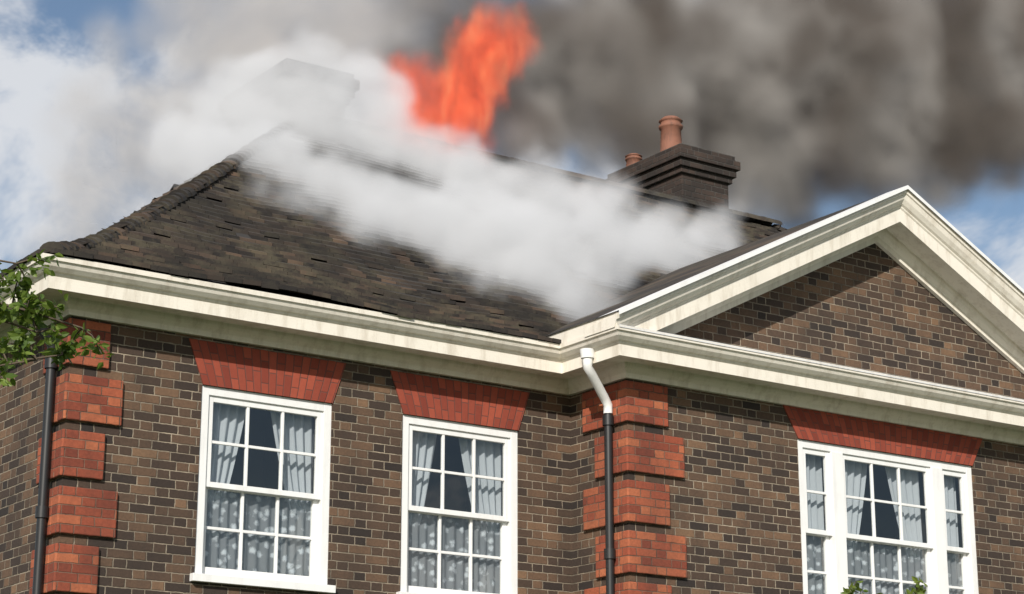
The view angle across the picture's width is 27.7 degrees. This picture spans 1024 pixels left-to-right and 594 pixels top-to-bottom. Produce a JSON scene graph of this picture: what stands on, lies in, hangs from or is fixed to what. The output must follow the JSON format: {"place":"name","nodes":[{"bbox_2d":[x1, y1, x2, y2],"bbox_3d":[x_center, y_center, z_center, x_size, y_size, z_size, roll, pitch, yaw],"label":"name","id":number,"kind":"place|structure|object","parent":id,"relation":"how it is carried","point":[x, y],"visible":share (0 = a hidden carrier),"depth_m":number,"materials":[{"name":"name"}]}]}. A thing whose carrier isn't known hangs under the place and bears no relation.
{"place":"outdoors","nodes":[
{"label":"outdoors","id":0,"kind":"place"},
{"bbox_2d":[0,0,1023,288],"label":"sky","id":1,"kind":"structure","parent":0,"point":[824,107],"materials":[{"name":"grey"}]},
{"bbox_2d":[546,312,616,343],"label":"pediment eave fascia","id":2,"kind":"structure","parent":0,"point":[571,333],"depth_m":18.62,"materials":[{"name":"white paint"}]},
{"label":"ground","id":3,"kind":"structure","parent":0,"visible":0},
{"bbox_2d":[0,248,113,386],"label":"garden tree","id":4,"kind":"object","parent":3,"relation":"on","point":[58,353],"visible":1,"depth_m":7.70,"materials":[{"name":"green plant"}]},
{"bbox_2d":[0,243,1023,593],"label":"walls","id":5,"kind":"structure","parent":3,"relation":"on","point":[734,497],"depth_m":18.81,"materials":[{"name":"brown brick"}]},
{"bbox_2d":[205,408,264,571],"bbox_3d":[-2.562,1.891,17.921,2.240,3.020,1.400,11,-19,-34],"label":"room interior","id":6,"kind":"object","parent":5,"relation":"attached to","point":[251,561],"depth_m":18.88,"materials":[{"name":"black"}]},
{"bbox_2d":[190,385,335,593],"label":"sash window frame","id":7,"kind":"object","parent":5,"relation":"attached to","point":[315,580],"visible":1,"depth_m":17.30,"materials":[{"name":"white paint"}]},
{"bbox_2d":[204,492,310,575],"bbox_3d":[-2.126,1.997,17.246,1.090,0.732,0.024,11,-19,-34],"label":"lace curtain","id":8,"kind":"object","parent":7,"relation":"attached to","point":[253,550],"visible":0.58,"depth_m":17.27,"materials":[{"name":"white fabric"}]},
{"bbox_2d":[207,403,313,512],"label":"curtains","id":9,"kind":"object","parent":7,"relation":"attached to","point":[228,422],"visible":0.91,"depth_m":17.57,"materials":[{"name":"white fabric"}]},
{"bbox_2d":[189,338,345,403],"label":"lintel","id":10,"kind":"structure","parent":5,"relation":"attached to","point":[228,366],"depth_m":17.48,"materials":[{"name":"red brick"}]},
{"bbox_2d":[29,318,686,593],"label":"quoins","id":11,"kind":"object","parent":5,"relation":"attached to","point":[78,511],"visible":0.89,"depth_m":18.17,"materials":[{"name":"red brick"}]},
{"bbox_2d":[32,355,57,593],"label":"downpipe","id":12,"kind":"object","parent":11,"relation":"attached to","point":[42,512],"visible":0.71,"depth_m":16.27,"materials":[{"name":"black metal"}]},
{"bbox_2d":[602,413,615,593],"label":"downpipe","id":13,"kind":"object","parent":11,"relation":"attached to","point":[609,549],"visible":1,"depth_m":18.40,"materials":[{"name":"black metal"}]},
{"bbox_2d":[260,410,502,593],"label":"room interior","id":14,"kind":"object","parent":5,"relation":"attached to","point":[456,496],"visible":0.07,"depth_m":19.90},
{"bbox_2d":[0,116,786,342],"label":"roof tiles","id":15,"kind":"object","parent":5,"relation":"attached to","point":[309,189],"visible":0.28,"depth_m":21.17,"materials":[{"name":"tile"}]},
{"bbox_2d":[63,136,769,341],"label":"roof deck","id":16,"kind":"structure","parent":5,"relation":"on","point":[296,295],"depth_m":19.21,"materials":[{"name":"black"}]},
{"bbox_2d":[218,58,359,151],"bbox_3d":[-2.656,-1.514,24.359,1.000,2.050,1.650,11,-19,-34],"label":"chimney stack","id":17,"kind":"object","parent":16,"relation":"on","point":[266,101],"visible":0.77,"depth_m":24.05,"materials":[{"name":"brick"}]},
{"bbox_2d":[39,109,785,249],"bbox_3d":[0.542,0.229,25.285,17.148,3.788,9.948,11,-19,-34],"label":"hip and ridge tiles","id":18,"kind":"object","parent":16,"relation":"attached to","point":[174,197],"visible":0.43,"depth_m":23.86,"materials":[{"name":"ceramic"}]},
{"bbox_2d":[605,143,740,217],"bbox_3d":[2.118,-0.898,27.544,1.030,1.780,1.650,11,-19,-34],"label":"chimney stack","id":19,"kind":"object","parent":16,"relation":"on","point":[693,173],"visible":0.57,"depth_m":27.12,"materials":[{"name":"brick"}]},
{"bbox_2d":[625,115,682,166],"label":"chimney pots","id":20,"kind":"object","parent":19,"relation":"on","point":[670,127],"visible":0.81,"depth_m":27.51,"materials":[{"name":"ceramic"}]},
{"bbox_2d":[396,414,517,593],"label":"sash window frame","id":21,"kind":"object","parent":5,"relation":"attached to","point":[508,519],"visible":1,"depth_m":18.45,"materials":[{"name":"white paint"}]},
{"bbox_2d":[408,515,499,591],"bbox_3d":[-0.530,2.299,18.326,1.090,0.732,0.024,11,-19,-34],"label":"lace curtain","id":22,"kind":"object","parent":21,"relation":"attached to","point":[459,561],"visible":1,"depth_m":18.36,"materials":[{"name":"white fabric"}]},
{"bbox_2d":[409,431,501,533],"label":"curtains","id":23,"kind":"object","parent":21,"relation":"attached to","point":[488,457],"visible":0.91,"depth_m":18.67,"materials":[{"name":"white fabric"}]},
{"bbox_2d":[390,370,529,430],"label":"lintel","id":24,"kind":"structure","parent":5,"relation":"attached to","point":[454,401],"depth_m":18.56,"materials":[{"name":"red brick"}]},
{"bbox_2d":[0,253,1023,445],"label":"cornice and gutter","id":25,"kind":"structure","parent":5,"relation":"attached to","point":[135,297],"depth_m":18.39,"materials":[{"name":"paint"}]},
{"bbox_2d":[17,284,54,348],"bbox_3d":[-3.786,0.186,16.540,0.139,0.520,0.392,-11,-19,35],"label":"rainwater swan neck","id":26,"kind":"object","parent":25,"relation":"attached to","point":[42,337],"visible":0.14,"depth_m":16.53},
{"bbox_2d":[580,348,612,413],"bbox_3d":[0.749,0.758,18.582,0.136,0.520,0.445,-9,-18,28],"label":"rainwater swan neck","id":27,"kind":"object","parent":25,"relation":"attached to","point":[587,355],"visible":1,"depth_m":18.51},
{"bbox_2d":[584,189,1023,373],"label":"raking cornice","id":28,"kind":"structure","parent":25,"relation":"on","point":[927,248],"depth_m":20.68,"materials":[{"name":"paint"}]},
{"bbox_2d":[600,185,1023,316],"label":"rake flashing","id":29,"kind":"object","parent":28,"relation":"attached to","point":[632,305],"visible":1,"depth_m":19.64,"materials":[{"name":"white paint"}]},
{"bbox_2d":[619,324,1023,401],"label":"ledge flashing","id":30,"kind":"object","parent":25,"relation":"on","point":[816,362],"visible":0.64,"depth_m":19.41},
{"bbox_2d":[547,197,875,335],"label":"pediment roof","id":31,"kind":"structure","parent":5,"relation":"attached to","point":[671,278],"depth_m":20.68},
{"bbox_2d":[783,405,981,465],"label":"lintel","id":32,"kind":"structure","parent":5,"relation":"attached to","point":[842,430],"depth_m":20.35,"materials":[{"name":"red brick"}]},
{"bbox_2d":[806,457,962,593],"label":"room interior","id":33,"kind":"object","parent":5,"relation":"attached to","point":[886,523],"depth_m":22.17,"materials":[{"name":"black"}]},
{"bbox_2d":[797,439,978,593],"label":"sash window frame","id":34,"kind":"object","parent":5,"relation":"attached to","point":[836,535],"visible":1,"depth_m":20.25,"materials":[{"name":"white paint"}]},
{"bbox_2d":[805,454,958,559],"bbox_3d":[3.587,2.072,20.343,2.230,0.912,0.044,11,-19,-34],"label":"net curtain","id":35,"kind":"object","parent":34,"relation":"attached to","point":[855,476],"visible":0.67,"depth_m":20.45,"materials":[{"name":"white fabric"}]},
{"bbox_2d":[807,536,961,593],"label":"lace curtain","id":36,"kind":"object","parent":34,"relation":"attached to","point":[863,562],"visible":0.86,"depth_m":20.09,"materials":[{"name":"white fabric"}]},
{"bbox_2d":[841,576,926,593],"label":"young shrub","id":37,"kind":"object","parent":3,"relation":"on","point":[917,590],"visible":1,"depth_m":15.67,"materials":[{"name":"green plant"}]}
]}

